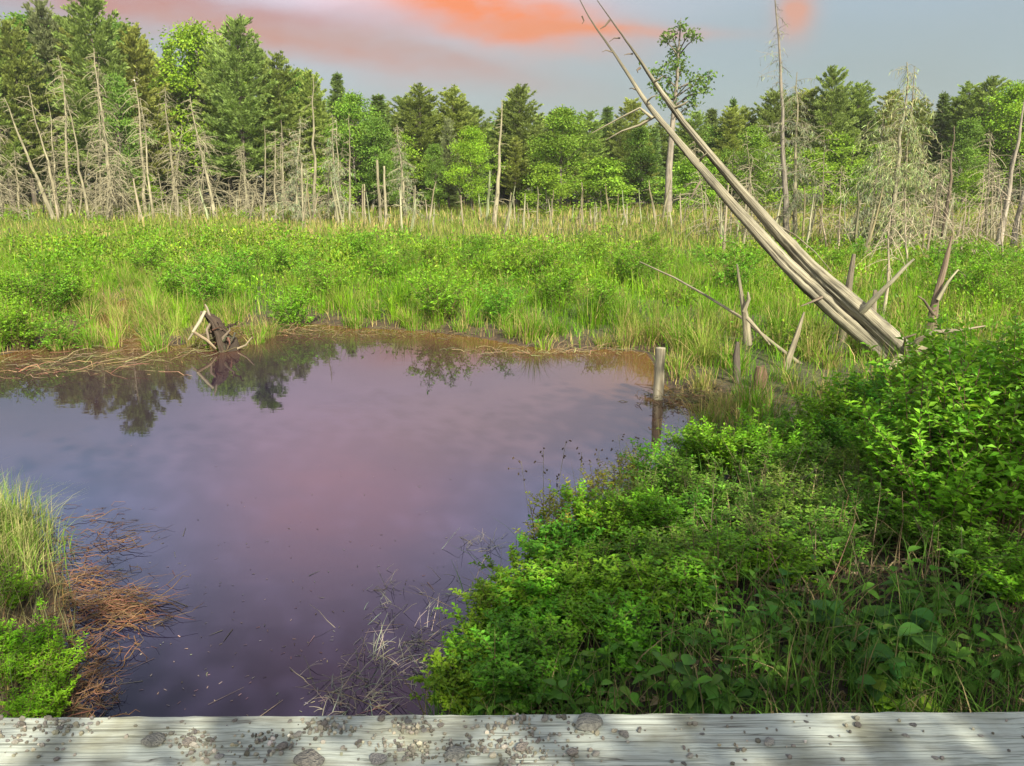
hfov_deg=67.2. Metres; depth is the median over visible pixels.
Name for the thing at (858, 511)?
leafy shrub
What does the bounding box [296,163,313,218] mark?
dead tree
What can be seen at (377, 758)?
stone
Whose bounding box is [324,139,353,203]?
pine tree
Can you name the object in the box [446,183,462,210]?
spruce tree
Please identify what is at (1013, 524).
leafy shrub
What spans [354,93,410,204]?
spruce tree
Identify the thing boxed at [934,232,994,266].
marsh shrub
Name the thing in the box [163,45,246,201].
pine tree
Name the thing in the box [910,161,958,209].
broadleaf tree
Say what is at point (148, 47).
pine tree
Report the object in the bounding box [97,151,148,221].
dead tree
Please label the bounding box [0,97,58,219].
dead tree
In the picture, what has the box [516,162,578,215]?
broadleaf tree
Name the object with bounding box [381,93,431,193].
pine tree
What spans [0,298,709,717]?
water
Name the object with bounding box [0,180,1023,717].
ground
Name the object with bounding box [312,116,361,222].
dead tree
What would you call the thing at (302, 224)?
dead sapling
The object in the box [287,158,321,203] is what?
broadleaf tree
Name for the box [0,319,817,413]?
floating dead sedge
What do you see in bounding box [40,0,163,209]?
pine tree
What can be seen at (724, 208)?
dead sapling
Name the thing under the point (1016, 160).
pine tree
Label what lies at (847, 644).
broadleaf herb
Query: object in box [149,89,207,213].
dead tree
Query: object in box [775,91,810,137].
broadleaf tree
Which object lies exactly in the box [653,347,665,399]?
wooden post
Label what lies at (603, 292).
marsh shrub
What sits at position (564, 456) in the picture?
bulrush
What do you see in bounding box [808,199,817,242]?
dead sapling
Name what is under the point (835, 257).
marsh shrub
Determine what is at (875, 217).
dead sapling
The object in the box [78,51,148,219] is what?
dead tree
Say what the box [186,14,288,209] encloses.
pine tree
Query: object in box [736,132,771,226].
dead tree
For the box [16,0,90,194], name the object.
pine tree
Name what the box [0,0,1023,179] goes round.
sky
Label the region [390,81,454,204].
pine tree
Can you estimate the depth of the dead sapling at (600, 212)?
36.87 m
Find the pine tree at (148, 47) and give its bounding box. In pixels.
[117,33,154,77]
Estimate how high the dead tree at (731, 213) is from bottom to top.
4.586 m
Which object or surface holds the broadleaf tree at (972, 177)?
on the ground at (564, 338)
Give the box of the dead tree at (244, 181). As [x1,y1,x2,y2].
[224,148,272,219]
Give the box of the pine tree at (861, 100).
[827,80,884,179]
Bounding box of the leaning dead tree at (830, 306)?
[580,0,892,360]
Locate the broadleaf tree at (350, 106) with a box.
[316,89,393,209]
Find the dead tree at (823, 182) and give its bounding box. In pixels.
[790,125,845,235]
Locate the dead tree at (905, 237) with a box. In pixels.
[878,191,940,262]
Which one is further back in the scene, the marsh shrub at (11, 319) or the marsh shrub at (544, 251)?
the marsh shrub at (544, 251)
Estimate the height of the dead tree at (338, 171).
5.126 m
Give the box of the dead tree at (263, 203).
[260,127,273,222]
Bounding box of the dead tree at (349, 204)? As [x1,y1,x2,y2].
[343,119,352,222]
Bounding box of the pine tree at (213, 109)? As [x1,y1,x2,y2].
[193,32,250,206]
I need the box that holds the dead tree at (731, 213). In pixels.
[716,149,765,235]
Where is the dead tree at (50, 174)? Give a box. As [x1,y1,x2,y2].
[14,85,77,215]
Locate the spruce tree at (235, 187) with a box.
[204,177,257,195]
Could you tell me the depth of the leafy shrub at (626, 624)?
3.92 m
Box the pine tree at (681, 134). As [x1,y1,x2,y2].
[663,130,693,201]
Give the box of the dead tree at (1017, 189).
[1003,161,1023,199]
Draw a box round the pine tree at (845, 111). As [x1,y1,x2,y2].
[825,105,857,189]
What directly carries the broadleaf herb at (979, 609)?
on the ground at (564, 338)
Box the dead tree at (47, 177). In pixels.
[23,135,63,215]
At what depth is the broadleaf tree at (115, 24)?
58.59 m
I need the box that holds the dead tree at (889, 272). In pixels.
[857,206,908,317]
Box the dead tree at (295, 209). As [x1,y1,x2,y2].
[267,119,319,223]
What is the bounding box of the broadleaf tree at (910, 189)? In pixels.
[884,163,918,203]
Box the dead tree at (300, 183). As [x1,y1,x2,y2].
[281,157,312,216]
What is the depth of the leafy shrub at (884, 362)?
7.60 m
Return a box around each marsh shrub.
[0,255,86,316]
[0,270,50,317]
[0,294,48,351]
[19,302,94,350]
[30,256,103,305]
[115,230,174,276]
[144,258,202,299]
[164,243,248,310]
[204,241,267,284]
[240,243,273,268]
[255,235,303,279]
[260,282,322,327]
[288,248,334,283]
[291,259,353,301]
[338,231,383,264]
[353,239,405,286]
[381,238,422,268]
[402,266,482,322]
[403,237,453,266]
[444,236,493,272]
[462,230,497,256]
[468,273,530,321]
[478,237,535,282]
[520,241,574,283]
[533,263,591,308]
[556,243,589,267]
[575,232,621,267]
[579,231,606,247]
[579,275,630,319]
[603,245,639,283]
[619,240,673,287]
[632,240,680,271]
[637,231,665,252]
[680,240,713,268]
[697,232,772,294]
[701,246,743,268]
[735,244,767,268]
[822,246,857,273]
[842,237,879,257]
[910,236,969,275]
[918,244,990,297]
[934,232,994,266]
[948,252,1020,305]
[972,241,1009,266]
[978,273,1023,314]
[986,244,1023,276]
[992,259,1023,298]
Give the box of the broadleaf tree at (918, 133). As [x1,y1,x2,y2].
[890,122,934,192]
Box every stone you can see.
[141,732,165,746]
[182,736,196,746]
[214,754,223,759]
[276,742,287,750]
[293,731,301,737]
[293,748,324,765]
[370,752,386,764]
[377,714,384,720]
[404,719,411,723]
[445,746,465,759]
[516,741,526,751]
[541,714,548,721]
[566,747,578,755]
[575,713,602,730]
[592,750,599,756]
[618,730,628,737]
[686,752,692,757]
[764,737,773,745]
[854,721,861,727]
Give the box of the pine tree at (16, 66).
[0,16,64,206]
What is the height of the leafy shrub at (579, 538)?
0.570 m
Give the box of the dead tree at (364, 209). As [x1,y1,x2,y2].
[352,184,368,221]
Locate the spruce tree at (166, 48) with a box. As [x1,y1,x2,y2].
[161,46,195,195]
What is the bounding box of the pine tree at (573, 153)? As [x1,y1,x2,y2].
[560,114,597,204]
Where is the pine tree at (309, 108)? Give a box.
[287,70,326,200]
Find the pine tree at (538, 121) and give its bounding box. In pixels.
[528,113,546,190]
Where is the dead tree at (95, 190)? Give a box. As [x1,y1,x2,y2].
[77,130,116,217]
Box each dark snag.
[837,254,855,341]
[871,290,876,311]
[918,236,965,339]
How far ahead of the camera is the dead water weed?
4.57 m
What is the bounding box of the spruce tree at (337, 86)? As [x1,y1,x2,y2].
[324,72,361,199]
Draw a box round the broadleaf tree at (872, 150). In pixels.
[840,142,911,202]
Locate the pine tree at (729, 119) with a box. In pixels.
[708,105,752,187]
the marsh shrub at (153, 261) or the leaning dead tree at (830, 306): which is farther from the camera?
the marsh shrub at (153, 261)
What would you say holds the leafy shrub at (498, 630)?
on the ground at (564, 338)
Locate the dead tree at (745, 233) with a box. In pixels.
[713,159,765,244]
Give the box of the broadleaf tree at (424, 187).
[405,149,461,207]
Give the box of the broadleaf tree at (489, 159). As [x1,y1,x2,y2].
[483,117,509,204]
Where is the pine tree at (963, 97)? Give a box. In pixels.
[928,80,993,166]
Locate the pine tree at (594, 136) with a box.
[566,109,612,206]
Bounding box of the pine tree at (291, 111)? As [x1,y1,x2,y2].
[246,50,318,207]
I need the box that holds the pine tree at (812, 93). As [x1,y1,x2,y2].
[776,86,832,202]
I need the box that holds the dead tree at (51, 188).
[42,162,67,212]
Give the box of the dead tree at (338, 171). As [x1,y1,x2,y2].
[326,121,361,215]
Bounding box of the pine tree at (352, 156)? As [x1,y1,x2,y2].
[331,118,364,196]
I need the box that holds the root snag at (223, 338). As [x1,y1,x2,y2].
[188,304,251,352]
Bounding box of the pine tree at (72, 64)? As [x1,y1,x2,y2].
[47,15,104,203]
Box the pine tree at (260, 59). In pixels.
[246,44,271,200]
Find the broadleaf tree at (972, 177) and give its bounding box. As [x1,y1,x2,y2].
[944,169,996,212]
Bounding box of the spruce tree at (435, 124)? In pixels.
[416,114,447,200]
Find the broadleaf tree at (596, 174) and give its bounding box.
[568,155,643,213]
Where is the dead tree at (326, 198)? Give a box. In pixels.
[313,164,341,221]
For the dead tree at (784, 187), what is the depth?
29.61 m
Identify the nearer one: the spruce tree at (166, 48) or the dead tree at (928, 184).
the dead tree at (928, 184)
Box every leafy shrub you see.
[0,563,47,610]
[0,597,62,658]
[0,625,13,644]
[0,636,48,689]
[0,667,80,717]
[0,676,58,717]
[12,630,91,690]
[407,615,512,715]
[434,598,544,667]
[444,628,583,714]
[448,563,545,640]
[461,597,568,673]
[468,537,568,605]
[486,564,593,644]
[506,549,594,605]
[511,609,614,702]
[512,479,592,549]
[516,500,620,568]
[522,479,601,534]
[526,540,630,613]
[541,536,613,594]
[548,478,650,556]
[554,577,640,650]
[563,462,630,517]
[577,585,688,677]
[580,484,657,560]
[585,450,642,497]
[590,521,680,593]
[592,538,697,623]
[593,466,667,521]
[603,479,713,540]
[615,443,665,485]
[616,432,697,503]
[638,517,722,570]
[640,547,747,619]
[643,528,740,583]
[647,444,723,509]
[652,481,728,538]
[656,420,738,482]
[674,502,768,562]
[677,407,776,484]
[677,472,754,517]
[679,520,783,590]
[704,469,788,523]
[721,485,811,537]
[726,403,813,472]
[727,412,823,479]
[731,433,808,497]
[732,509,840,591]
[736,510,827,566]
[748,472,839,534]
[754,454,826,506]
[772,390,854,457]
[775,503,874,573]
[788,459,871,505]
[790,431,863,485]
[798,373,896,443]
[810,488,902,547]
[812,389,873,423]
[813,404,857,466]
[821,366,910,401]
[821,484,905,543]
[823,442,872,492]
[829,412,893,470]
[834,361,914,417]
[836,481,921,546]
[841,420,937,489]
[844,340,1023,510]
[849,390,937,433]
[854,350,914,391]
[855,462,930,517]
[857,382,1023,559]
[858,380,956,505]
[883,354,957,405]
[888,498,991,558]
[891,333,1023,392]
[892,316,1023,521]
[892,350,974,385]
[892,373,1023,556]
[894,322,1023,409]
[900,457,973,511]
[906,315,1023,538]
[908,507,1023,571]
[923,356,1021,397]
[927,336,1023,540]
[929,512,1023,591]
[948,483,1023,529]
[950,319,1023,371]
[955,531,1023,614]
[981,500,1023,537]
[999,528,1023,555]
[1005,320,1023,366]
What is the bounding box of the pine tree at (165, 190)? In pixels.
[152,167,167,202]
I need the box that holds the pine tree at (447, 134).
[436,116,462,208]
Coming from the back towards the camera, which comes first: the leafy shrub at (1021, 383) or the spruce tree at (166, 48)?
the spruce tree at (166, 48)
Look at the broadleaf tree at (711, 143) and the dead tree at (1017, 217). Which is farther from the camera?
the broadleaf tree at (711, 143)
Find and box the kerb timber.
[0,712,1023,765]
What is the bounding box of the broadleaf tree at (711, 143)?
[696,122,739,199]
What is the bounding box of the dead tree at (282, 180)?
[267,123,292,220]
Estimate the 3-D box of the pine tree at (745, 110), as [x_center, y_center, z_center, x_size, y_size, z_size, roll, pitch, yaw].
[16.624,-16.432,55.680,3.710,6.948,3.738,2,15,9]
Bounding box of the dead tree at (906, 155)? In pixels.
[849,68,960,248]
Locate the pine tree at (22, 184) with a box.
[12,165,30,199]
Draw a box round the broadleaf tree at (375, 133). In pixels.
[352,113,397,212]
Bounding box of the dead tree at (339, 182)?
[315,147,355,219]
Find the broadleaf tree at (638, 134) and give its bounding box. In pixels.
[616,123,665,211]
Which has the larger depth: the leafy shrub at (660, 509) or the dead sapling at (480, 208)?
the dead sapling at (480, 208)
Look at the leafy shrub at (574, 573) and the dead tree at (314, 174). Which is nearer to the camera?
the leafy shrub at (574, 573)
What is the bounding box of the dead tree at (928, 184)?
[901,133,958,230]
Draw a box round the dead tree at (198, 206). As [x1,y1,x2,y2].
[182,168,217,216]
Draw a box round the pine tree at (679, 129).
[661,119,694,195]
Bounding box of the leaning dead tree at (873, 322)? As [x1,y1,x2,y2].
[597,0,920,358]
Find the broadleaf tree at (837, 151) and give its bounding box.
[799,130,882,206]
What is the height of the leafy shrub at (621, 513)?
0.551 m
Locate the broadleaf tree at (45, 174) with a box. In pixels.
[16,146,91,202]
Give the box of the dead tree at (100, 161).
[61,69,139,215]
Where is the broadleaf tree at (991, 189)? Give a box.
[975,168,1000,202]
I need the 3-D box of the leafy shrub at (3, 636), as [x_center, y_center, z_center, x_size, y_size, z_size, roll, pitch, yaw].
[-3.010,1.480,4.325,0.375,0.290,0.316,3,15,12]
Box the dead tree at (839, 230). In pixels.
[813,166,859,249]
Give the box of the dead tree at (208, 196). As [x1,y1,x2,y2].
[192,172,232,215]
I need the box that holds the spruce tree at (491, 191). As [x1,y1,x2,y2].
[475,149,494,206]
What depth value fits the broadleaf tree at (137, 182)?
45.42 m
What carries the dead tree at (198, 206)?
on the ground at (564, 338)
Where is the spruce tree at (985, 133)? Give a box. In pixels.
[963,93,985,200]
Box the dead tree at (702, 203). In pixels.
[669,141,727,241]
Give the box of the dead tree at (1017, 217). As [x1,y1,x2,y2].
[998,161,1023,247]
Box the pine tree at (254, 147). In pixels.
[207,48,283,204]
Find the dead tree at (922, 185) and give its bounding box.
[904,160,949,238]
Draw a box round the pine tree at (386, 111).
[368,102,394,133]
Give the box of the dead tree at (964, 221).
[928,191,1003,265]
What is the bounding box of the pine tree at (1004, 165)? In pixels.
[987,114,1018,199]
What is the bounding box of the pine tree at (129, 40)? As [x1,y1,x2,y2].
[108,21,179,200]
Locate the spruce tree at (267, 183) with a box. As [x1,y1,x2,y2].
[257,78,298,193]
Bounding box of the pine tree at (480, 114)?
[465,106,494,190]
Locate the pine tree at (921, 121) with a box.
[892,97,944,184]
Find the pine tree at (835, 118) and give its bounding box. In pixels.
[791,64,867,202]
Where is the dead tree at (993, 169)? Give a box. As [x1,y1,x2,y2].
[960,133,1023,229]
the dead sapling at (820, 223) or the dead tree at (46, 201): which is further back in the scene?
the dead tree at (46, 201)
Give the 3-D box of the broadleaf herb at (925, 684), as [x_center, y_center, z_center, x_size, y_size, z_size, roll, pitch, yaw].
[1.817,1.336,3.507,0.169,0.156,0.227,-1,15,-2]
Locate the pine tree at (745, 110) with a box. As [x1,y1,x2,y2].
[725,105,763,166]
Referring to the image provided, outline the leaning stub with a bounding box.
[783,312,804,369]
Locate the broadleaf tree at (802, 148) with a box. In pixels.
[765,144,821,205]
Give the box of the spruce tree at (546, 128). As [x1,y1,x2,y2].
[531,110,572,202]
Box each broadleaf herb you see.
[468,701,501,715]
[473,689,533,714]
[475,694,500,715]
[486,704,527,714]
[495,666,574,712]
[531,704,577,714]
[536,696,593,714]
[543,648,635,713]
[554,679,644,714]
[569,639,621,692]
[607,608,677,662]
[632,641,691,691]
[638,633,672,665]
[646,628,729,710]
[652,572,695,614]
[655,586,704,625]
[655,590,697,640]
[668,612,722,647]
[672,654,737,713]
[693,656,744,708]
[694,611,757,657]
[705,574,739,612]
[705,575,781,637]
[709,610,772,670]
[717,664,775,703]
[727,603,814,646]
[747,568,800,604]
[748,630,810,676]
[767,646,817,696]
[768,568,844,626]
[802,635,857,663]
[804,537,879,608]
[806,600,885,646]
[847,653,898,701]
[856,673,942,712]
[859,608,938,680]
[862,627,943,693]
[865,605,941,659]
[872,609,957,679]
[874,620,940,661]
[878,589,933,611]
[880,545,971,619]
[882,593,924,624]
[883,558,950,615]
[890,557,960,610]
[902,603,975,667]
[906,647,928,690]
[913,582,1004,628]
[913,594,982,643]
[918,549,1006,621]
[918,632,1021,694]
[918,655,976,690]
[919,654,954,680]
[967,641,1019,667]
[977,618,1023,680]
[980,638,1023,686]
[989,606,1023,634]
[1006,601,1021,625]
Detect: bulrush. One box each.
[508,457,532,534]
[534,447,547,527]
[553,440,577,521]
[578,453,590,480]
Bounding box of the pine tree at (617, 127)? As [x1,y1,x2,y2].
[594,119,643,197]
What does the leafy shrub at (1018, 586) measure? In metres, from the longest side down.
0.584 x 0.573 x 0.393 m
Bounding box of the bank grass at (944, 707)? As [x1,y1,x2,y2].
[295,378,1023,715]
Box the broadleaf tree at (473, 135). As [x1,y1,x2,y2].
[439,124,514,213]
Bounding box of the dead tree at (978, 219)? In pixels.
[945,167,1007,251]
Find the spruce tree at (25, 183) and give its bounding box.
[0,155,49,200]
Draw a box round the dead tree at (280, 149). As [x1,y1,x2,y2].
[262,131,293,211]
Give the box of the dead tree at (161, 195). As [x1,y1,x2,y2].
[152,169,173,214]
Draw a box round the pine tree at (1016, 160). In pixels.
[1003,128,1023,183]
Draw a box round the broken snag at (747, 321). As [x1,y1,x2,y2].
[736,264,770,345]
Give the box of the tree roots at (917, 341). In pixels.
[861,325,984,373]
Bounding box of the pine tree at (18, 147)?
[0,49,43,205]
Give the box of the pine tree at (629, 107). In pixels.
[606,97,654,203]
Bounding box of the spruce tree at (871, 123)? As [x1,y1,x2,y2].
[835,107,880,197]
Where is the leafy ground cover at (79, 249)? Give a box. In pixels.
[0,200,1023,357]
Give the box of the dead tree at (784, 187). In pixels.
[752,0,807,234]
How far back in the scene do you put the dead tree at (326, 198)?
38.79 m
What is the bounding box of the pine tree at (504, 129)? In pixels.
[487,96,537,206]
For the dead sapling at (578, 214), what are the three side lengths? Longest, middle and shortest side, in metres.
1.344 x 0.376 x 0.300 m
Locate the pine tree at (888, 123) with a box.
[871,89,921,201]
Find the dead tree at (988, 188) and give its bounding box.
[971,133,997,230]
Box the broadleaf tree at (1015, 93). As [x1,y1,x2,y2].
[952,79,1023,207]
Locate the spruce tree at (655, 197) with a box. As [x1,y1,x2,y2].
[637,128,664,206]
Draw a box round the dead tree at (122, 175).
[104,137,143,216]
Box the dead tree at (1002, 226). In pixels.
[974,174,1023,257]
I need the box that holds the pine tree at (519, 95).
[487,83,545,206]
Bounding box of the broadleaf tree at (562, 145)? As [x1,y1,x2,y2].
[511,104,609,210]
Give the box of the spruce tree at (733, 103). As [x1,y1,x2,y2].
[727,97,739,194]
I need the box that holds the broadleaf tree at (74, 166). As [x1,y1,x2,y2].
[40,137,106,205]
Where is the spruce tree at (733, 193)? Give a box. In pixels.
[730,190,741,203]
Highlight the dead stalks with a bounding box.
[594,425,1023,624]
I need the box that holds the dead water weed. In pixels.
[296,528,505,715]
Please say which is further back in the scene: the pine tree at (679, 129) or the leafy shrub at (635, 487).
the pine tree at (679, 129)
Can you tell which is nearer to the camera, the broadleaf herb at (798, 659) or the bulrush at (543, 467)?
the broadleaf herb at (798, 659)
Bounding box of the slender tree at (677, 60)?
[638,17,723,211]
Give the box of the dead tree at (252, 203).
[232,171,273,222]
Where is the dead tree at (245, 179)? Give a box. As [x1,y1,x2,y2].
[237,145,258,214]
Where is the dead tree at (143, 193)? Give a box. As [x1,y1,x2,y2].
[118,77,169,214]
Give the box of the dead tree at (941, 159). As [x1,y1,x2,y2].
[920,143,974,234]
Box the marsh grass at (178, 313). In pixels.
[0,195,1023,450]
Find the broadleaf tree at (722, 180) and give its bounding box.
[677,157,734,206]
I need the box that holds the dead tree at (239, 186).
[215,145,257,213]
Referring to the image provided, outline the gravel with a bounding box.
[0,713,1023,765]
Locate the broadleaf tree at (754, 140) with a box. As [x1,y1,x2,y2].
[717,123,786,206]
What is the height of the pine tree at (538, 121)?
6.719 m
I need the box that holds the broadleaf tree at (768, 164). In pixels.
[725,140,803,207]
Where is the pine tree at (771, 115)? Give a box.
[732,88,793,199]
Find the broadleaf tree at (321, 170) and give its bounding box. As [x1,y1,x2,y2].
[290,155,360,213]
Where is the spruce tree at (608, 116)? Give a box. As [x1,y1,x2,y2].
[591,105,621,203]
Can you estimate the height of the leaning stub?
1.066 m
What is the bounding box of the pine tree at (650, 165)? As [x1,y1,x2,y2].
[629,142,658,197]
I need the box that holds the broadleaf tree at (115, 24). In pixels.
[86,16,178,98]
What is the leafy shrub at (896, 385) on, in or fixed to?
on the ground at (564, 338)
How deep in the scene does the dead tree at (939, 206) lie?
30.03 m
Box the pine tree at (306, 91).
[286,67,335,206]
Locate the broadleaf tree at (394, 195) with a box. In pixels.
[385,151,413,208]
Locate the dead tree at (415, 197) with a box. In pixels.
[409,185,423,218]
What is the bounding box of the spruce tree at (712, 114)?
[688,108,718,196]
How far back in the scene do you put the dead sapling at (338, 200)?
34.38 m
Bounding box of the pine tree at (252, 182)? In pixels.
[248,170,261,204]
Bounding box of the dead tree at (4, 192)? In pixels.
[0,175,24,215]
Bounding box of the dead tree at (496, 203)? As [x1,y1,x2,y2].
[492,105,509,223]
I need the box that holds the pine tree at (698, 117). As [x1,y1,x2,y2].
[664,109,711,197]
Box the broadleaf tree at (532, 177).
[514,141,578,207]
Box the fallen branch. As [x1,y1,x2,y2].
[640,262,802,363]
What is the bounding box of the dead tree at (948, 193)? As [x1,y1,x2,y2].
[925,126,967,244]
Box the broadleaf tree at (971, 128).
[936,116,993,210]
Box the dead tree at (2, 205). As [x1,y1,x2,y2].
[0,126,38,219]
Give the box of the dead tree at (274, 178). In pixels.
[263,132,289,222]
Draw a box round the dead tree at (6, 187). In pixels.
[0,138,32,219]
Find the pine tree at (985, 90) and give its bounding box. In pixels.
[941,75,1023,204]
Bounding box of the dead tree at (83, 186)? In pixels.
[59,77,90,218]
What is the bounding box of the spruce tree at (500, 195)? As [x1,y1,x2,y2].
[486,100,529,202]
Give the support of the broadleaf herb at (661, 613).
on the ground at (564, 338)
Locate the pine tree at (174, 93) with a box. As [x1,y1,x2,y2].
[142,55,198,177]
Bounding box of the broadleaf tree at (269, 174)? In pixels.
[266,155,304,207]
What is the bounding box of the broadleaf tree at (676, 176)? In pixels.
[661,162,679,202]
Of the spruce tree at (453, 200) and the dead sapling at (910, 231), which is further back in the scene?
the spruce tree at (453, 200)
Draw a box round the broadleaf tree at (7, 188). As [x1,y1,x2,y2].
[0,173,23,203]
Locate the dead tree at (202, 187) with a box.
[179,132,229,213]
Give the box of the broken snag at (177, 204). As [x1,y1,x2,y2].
[176,190,178,215]
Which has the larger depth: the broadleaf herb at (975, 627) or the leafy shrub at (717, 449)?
the leafy shrub at (717, 449)
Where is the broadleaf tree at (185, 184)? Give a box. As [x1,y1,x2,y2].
[153,138,214,205]
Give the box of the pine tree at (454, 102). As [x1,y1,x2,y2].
[423,84,479,198]
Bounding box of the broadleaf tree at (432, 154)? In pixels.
[419,141,448,212]
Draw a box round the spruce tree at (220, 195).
[212,138,239,203]
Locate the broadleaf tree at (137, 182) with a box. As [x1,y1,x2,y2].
[125,169,167,209]
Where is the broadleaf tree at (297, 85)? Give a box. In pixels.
[266,67,327,201]
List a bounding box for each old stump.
[732,342,740,383]
[753,365,767,388]
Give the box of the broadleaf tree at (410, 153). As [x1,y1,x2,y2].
[361,129,440,209]
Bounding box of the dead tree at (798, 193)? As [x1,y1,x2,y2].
[764,74,834,238]
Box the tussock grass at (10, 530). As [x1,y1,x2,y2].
[0,454,105,716]
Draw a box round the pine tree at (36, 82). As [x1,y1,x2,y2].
[3,30,58,188]
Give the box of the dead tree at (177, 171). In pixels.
[144,124,194,211]
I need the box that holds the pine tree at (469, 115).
[450,102,493,203]
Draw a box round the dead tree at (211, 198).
[180,98,241,216]
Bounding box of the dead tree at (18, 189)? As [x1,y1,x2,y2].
[1,151,43,215]
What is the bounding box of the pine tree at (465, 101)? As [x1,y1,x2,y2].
[445,96,488,200]
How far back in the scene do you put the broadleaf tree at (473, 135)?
44.02 m
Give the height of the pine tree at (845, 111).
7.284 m
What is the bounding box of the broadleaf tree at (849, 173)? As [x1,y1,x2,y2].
[827,162,891,212]
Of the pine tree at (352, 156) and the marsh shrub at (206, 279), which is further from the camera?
the pine tree at (352, 156)
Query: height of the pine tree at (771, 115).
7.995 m
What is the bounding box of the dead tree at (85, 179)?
[50,123,102,216]
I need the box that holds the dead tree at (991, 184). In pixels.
[948,156,1021,241]
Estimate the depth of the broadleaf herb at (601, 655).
3.91 m
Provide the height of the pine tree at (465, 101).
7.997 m
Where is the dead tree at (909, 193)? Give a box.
[868,129,935,237]
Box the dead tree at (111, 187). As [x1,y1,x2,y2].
[88,159,126,220]
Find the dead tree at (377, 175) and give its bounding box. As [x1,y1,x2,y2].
[371,160,386,220]
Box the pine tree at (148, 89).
[126,45,167,201]
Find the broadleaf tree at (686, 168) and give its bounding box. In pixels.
[647,157,720,212]
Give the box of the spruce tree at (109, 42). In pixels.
[94,40,152,199]
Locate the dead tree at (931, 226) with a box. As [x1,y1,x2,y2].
[899,173,960,255]
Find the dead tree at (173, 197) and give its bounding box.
[143,152,197,221]
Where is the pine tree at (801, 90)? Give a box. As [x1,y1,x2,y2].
[786,88,812,186]
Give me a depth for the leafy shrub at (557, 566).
4.77 m
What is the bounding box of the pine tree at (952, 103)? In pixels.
[924,99,967,200]
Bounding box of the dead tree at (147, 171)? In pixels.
[125,100,170,217]
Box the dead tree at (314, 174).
[298,79,329,221]
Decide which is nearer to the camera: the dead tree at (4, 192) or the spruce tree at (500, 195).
the dead tree at (4, 192)
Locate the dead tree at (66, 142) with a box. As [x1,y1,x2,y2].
[37,56,98,215]
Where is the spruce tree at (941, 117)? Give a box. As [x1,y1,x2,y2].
[919,90,952,197]
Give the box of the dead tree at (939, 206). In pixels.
[912,174,972,241]
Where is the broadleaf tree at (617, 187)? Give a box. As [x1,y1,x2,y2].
[584,168,635,208]
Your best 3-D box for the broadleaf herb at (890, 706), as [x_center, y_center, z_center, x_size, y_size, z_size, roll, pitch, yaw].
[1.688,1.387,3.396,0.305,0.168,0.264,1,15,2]
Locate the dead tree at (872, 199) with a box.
[834,112,898,250]
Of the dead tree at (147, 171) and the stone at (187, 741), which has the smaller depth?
the stone at (187, 741)
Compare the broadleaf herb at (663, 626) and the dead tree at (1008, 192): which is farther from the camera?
the dead tree at (1008, 192)
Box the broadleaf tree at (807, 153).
[764,147,855,213]
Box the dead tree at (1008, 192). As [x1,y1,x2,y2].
[979,101,1023,247]
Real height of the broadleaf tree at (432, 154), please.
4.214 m
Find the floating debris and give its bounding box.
[90,486,446,715]
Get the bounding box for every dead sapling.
[45,193,59,221]
[48,185,55,213]
[51,181,62,216]
[64,176,69,216]
[126,178,143,220]
[185,197,192,221]
[195,188,209,220]
[301,178,308,226]
[307,190,313,223]
[311,195,322,221]
[328,176,339,224]
[332,181,344,228]
[359,184,366,215]
[365,193,370,221]
[377,177,381,218]
[391,187,405,230]
[401,178,406,208]
[410,200,416,231]
[426,182,435,221]
[432,202,439,231]
[456,200,466,225]
[479,198,484,218]
[485,172,491,219]
[503,192,511,232]
[517,197,531,228]
[531,187,540,226]
[545,199,555,228]
[551,190,553,219]
[576,208,580,223]
[581,182,583,222]
[590,202,600,231]
[598,200,601,222]
[605,184,610,215]
[620,209,633,226]
[622,190,626,220]
[639,194,644,224]
[642,180,659,222]
[662,180,676,219]
[680,193,687,225]
[708,194,716,231]
[710,202,723,236]
[715,185,727,229]
[717,201,729,245]
[722,184,738,251]
[771,195,786,237]
[798,187,804,246]
[804,195,813,250]
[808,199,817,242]
[818,189,828,232]
[819,209,827,247]
[839,191,845,227]
[843,185,864,238]
[845,191,864,250]
[863,209,881,252]
[865,189,879,233]
[866,187,882,256]
[906,209,914,243]
[919,213,924,253]
[926,192,943,247]
[933,193,954,257]
[951,195,953,239]
[986,200,989,237]
[988,191,997,241]
[989,179,1004,228]
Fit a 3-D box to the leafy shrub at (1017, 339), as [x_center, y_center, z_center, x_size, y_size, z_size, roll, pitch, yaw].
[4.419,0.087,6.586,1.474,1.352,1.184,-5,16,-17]
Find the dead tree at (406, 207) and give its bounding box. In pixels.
[381,127,427,219]
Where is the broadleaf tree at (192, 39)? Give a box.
[128,17,254,203]
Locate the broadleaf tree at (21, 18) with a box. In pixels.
[0,10,72,187]
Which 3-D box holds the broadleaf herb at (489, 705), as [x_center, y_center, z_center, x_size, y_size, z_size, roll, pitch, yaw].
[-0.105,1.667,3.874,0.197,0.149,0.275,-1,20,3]
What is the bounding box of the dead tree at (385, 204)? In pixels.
[381,166,389,220]
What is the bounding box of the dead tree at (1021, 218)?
[988,153,1023,236]
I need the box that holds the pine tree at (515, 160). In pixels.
[500,135,529,205]
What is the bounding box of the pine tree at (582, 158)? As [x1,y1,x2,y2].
[573,152,592,200]
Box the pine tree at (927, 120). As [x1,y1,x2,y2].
[915,108,932,187]
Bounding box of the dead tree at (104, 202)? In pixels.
[85,165,130,217]
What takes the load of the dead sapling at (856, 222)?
on the ground at (564, 338)
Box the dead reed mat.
[17,501,203,717]
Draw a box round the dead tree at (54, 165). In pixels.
[44,99,72,203]
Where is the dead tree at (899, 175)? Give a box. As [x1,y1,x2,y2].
[878,127,927,236]
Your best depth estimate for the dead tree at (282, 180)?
39.32 m
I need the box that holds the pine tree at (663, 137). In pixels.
[649,122,675,202]

